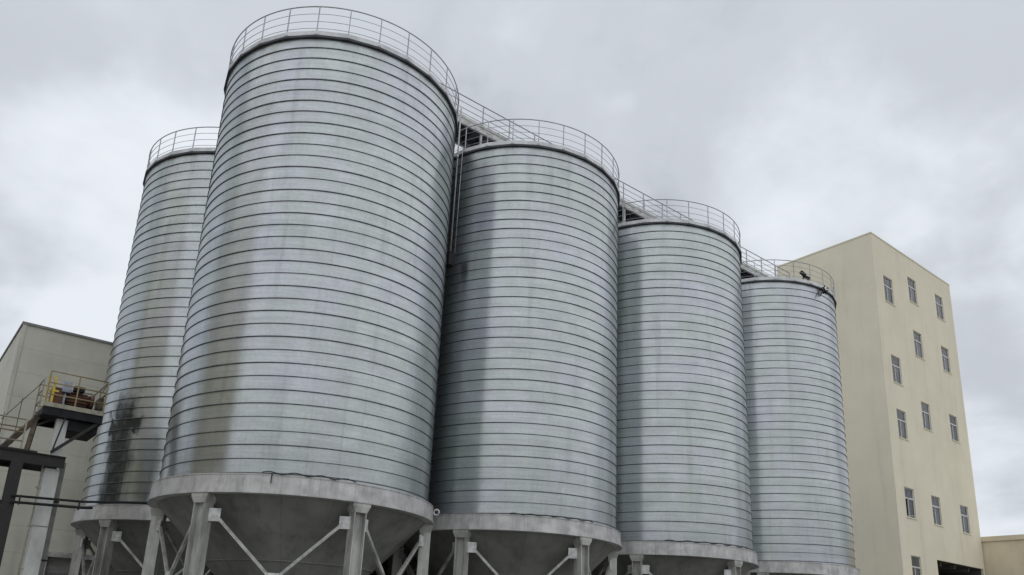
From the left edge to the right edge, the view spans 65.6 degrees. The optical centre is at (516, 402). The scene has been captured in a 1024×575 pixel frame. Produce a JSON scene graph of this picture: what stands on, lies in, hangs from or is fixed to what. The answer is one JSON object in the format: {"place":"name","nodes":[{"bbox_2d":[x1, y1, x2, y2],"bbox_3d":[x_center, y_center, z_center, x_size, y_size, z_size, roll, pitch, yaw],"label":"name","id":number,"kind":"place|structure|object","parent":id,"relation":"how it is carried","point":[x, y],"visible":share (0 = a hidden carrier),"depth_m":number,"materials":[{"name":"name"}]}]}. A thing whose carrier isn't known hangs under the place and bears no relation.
{"place":"outdoors","nodes":[
{"label":"outdoors","id":0,"kind":"place"},
{"bbox_2d":[0,321,118,574],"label":"panel shed","id":1,"kind":"structure","parent":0,"point":[33,356],"depth_m":31.94,"materials":[{"name":"beige metal"}]},
{"bbox_2d":[44,557,118,574],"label":"roller door","id":2,"kind":"structure","parent":1,"relation":"in","point":[60,566],"depth_m":31.40,"materials":[{"name":"grey metal"}]},
{"bbox_2d":[387,545,429,574],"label":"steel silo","id":3,"kind":"object","parent":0,"point":[413,561],"depth_m":30.92,"materials":[{"name":"grey metal"}]},
{"bbox_2d":[0,0,1023,536],"label":"sky","id":4,"kind":"structure","parent":0,"point":[812,125],"materials":[{"name":"grey"}]},
{"bbox_2d":[777,232,984,574],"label":"beige tower","id":5,"kind":"structure","parent":0,"point":[912,496],"depth_m":55.61,"materials":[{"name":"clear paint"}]},
{"bbox_2d":[883,276,894,305],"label":"window frame","id":6,"kind":"structure","parent":5,"relation":"in","point":[887,283],"depth_m":56.73,"materials":[{"name":"grey glass"}]},
{"bbox_2d":[891,355,903,386],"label":"window frame","id":7,"kind":"structure","parent":5,"relation":"in","point":[895,361],"depth_m":55.01,"materials":[{"name":"grey glass"}]},
{"bbox_2d":[896,409,909,440],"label":"window frame","id":8,"kind":"structure","parent":5,"relation":"in","point":[900,415],"depth_m":53.89,"materials":[{"name":"grey glass"}]},
{"bbox_2d":[904,487,917,519],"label":"window frame","id":9,"kind":"structure","parent":5,"relation":"in","point":[910,509],"depth_m":52.35,"materials":[{"name":"grey glass"}]},
{"bbox_2d":[907,277,918,306],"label":"window frame","id":10,"kind":"structure","parent":5,"relation":"in","point":[911,284],"depth_m":59.36,"materials":[{"name":"grey glass"}]},
{"bbox_2d":[911,556,920,574],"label":"window frame","id":11,"kind":"structure","parent":5,"relation":"in","point":[916,568],"depth_m":51.21,"materials":[{"name":"grey glass"}]},
{"bbox_2d":[913,331,924,360],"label":"window frame","id":12,"kind":"structure","parent":5,"relation":"in","point":[917,338],"depth_m":58.15,"materials":[{"name":"grey glass"}]},
{"bbox_2d":[921,402,932,431],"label":"window frame","id":13,"kind":"structure","parent":5,"relation":"in","point":[925,409],"depth_m":56.59,"materials":[{"name":"grey glass"}]},
{"bbox_2d":[931,496,943,526],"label":"window frame","id":14,"kind":"structure","parent":5,"relation":"in","point":[935,500],"depth_m":54.66,"materials":[{"name":"grey glass"}]},
{"bbox_2d":[935,295,945,321],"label":"window frame","id":15,"kind":"structure","parent":5,"relation":"in","point":[938,300],"depth_m":62.06,"materials":[{"name":"grey glass"}]},
{"bbox_2d":[941,346,951,374],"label":"window frame","id":16,"kind":"structure","parent":5,"relation":"in","point":[945,358],"depth_m":60.82,"materials":[{"name":"grey glass"}]},
{"bbox_2d":[949,414,960,443],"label":"window frame","id":17,"kind":"structure","parent":5,"relation":"in","point":[953,425],"depth_m":59.28,"materials":[{"name":"grey glass"}]},
{"bbox_2d":[960,505,971,534],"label":"window frame","id":18,"kind":"structure","parent":5,"relation":"in","point":[964,517],"depth_m":57.33,"materials":[{"name":"grey glass"}]},
{"bbox_2d":[981,534,1023,574],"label":"beige wing","id":19,"kind":"structure","parent":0,"point":[1003,555],"depth_m":57.00,"materials":[{"name":"beige paint"}]},
{"label":"concrete yard","id":20,"kind":"structure","parent":0,"visible":0},
{"bbox_2d":[0,414,65,565],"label":"pipe trestle","id":21,"kind":"object","parent":20,"relation":"on","point":[16,461],"visible":0.94,"depth_m":22.35,"materials":[{"name":"paint"}]},
{"bbox_2d":[0,370,108,453],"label":"raised platform","id":22,"kind":"structure","parent":21,"relation":"on","point":[83,424],"depth_m":23.61,"materials":[{"name":"metal"}]},
{"bbox_2d":[48,381,103,415],"bbox_3d":[-13.478,-0.027,24.287,1.460,0.936,0.632,15,-21,-37],"label":"gear motor","id":23,"kind":"object","parent":22,"relation":"on","point":[64,390],"visible":0.58,"depth_m":24.14,"materials":[{"name":"red paint"}]},
{"bbox_2d":[10,494,146,509],"bbox_3d":[-12.028,2.969,22.971,4.479,0.405,0.808,7,-17,-15],"label":"pipe pair","id":24,"kind":"object","parent":21,"relation":"attached to","point":[18,502],"visible":0.9,"depth_m":22.81,"materials":[{"name":"metal"}]},
{"bbox_2d":[17,418,68,574],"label":"square column","id":25,"kind":"structure","parent":20,"relation":"on","point":[40,515],"depth_m":22.71,"materials":[{"name":"paint"}]},
{"bbox_2d":[38,463,65,574],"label":"dark downpipe","id":26,"kind":"object","parent":25,"relation":"attached to","point":[50,527],"visible":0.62,"depth_m":23.20,"materials":[{"name":"metal"}]},
{"bbox_2d":[68,127,218,574],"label":"steel silo","id":27,"kind":"object","parent":20,"relation":"on","point":[127,453],"visible":0.27,"depth_m":27.46,"materials":[{"name":"silver metal"}]},
{"bbox_2d":[141,6,462,574],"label":"steel silo","id":28,"kind":"object","parent":20,"relation":"on","point":[300,434],"visible":1,"depth_m":21.79,"materials":[{"name":"silver metal"}]},
{"bbox_2d":[370,559,388,574],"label":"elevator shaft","id":29,"kind":"object","parent":20,"relation":"on","point":[385,565],"visible":0.02,"depth_m":28.09,"materials":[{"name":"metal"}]},
{"bbox_2d":[392,119,621,574],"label":"steel silo","id":30,"kind":"object","parent":20,"relation":"on","point":[523,476],"visible":0.8,"depth_m":26.42,"materials":[{"name":"silver metal"}]},
{"bbox_2d":[440,82,789,278],"bbox_3d":[2.866,-7.740,38.326,25.042,2.369,7.700,15,-21,-37],"label":"conveyor gallery","id":31,"kind":"object","parent":30,"relation":"on","point":[466,122],"visible":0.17,"depth_m":32.02,"materials":[{"name":"metal"}]},
{"bbox_2d":[591,199,758,574],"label":"steel silo","id":32,"kind":"object","parent":20,"relation":"on","point":[683,502],"visible":0.68,"depth_m":31.16,"materials":[{"name":"silver metal"}]},
{"bbox_2d":[741,259,859,574],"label":"steel silo","id":33,"kind":"object","parent":20,"relation":"on","point":[801,516],"visible":0.58,"depth_m":35.96,"materials":[{"name":"silver metal"}]}
]}

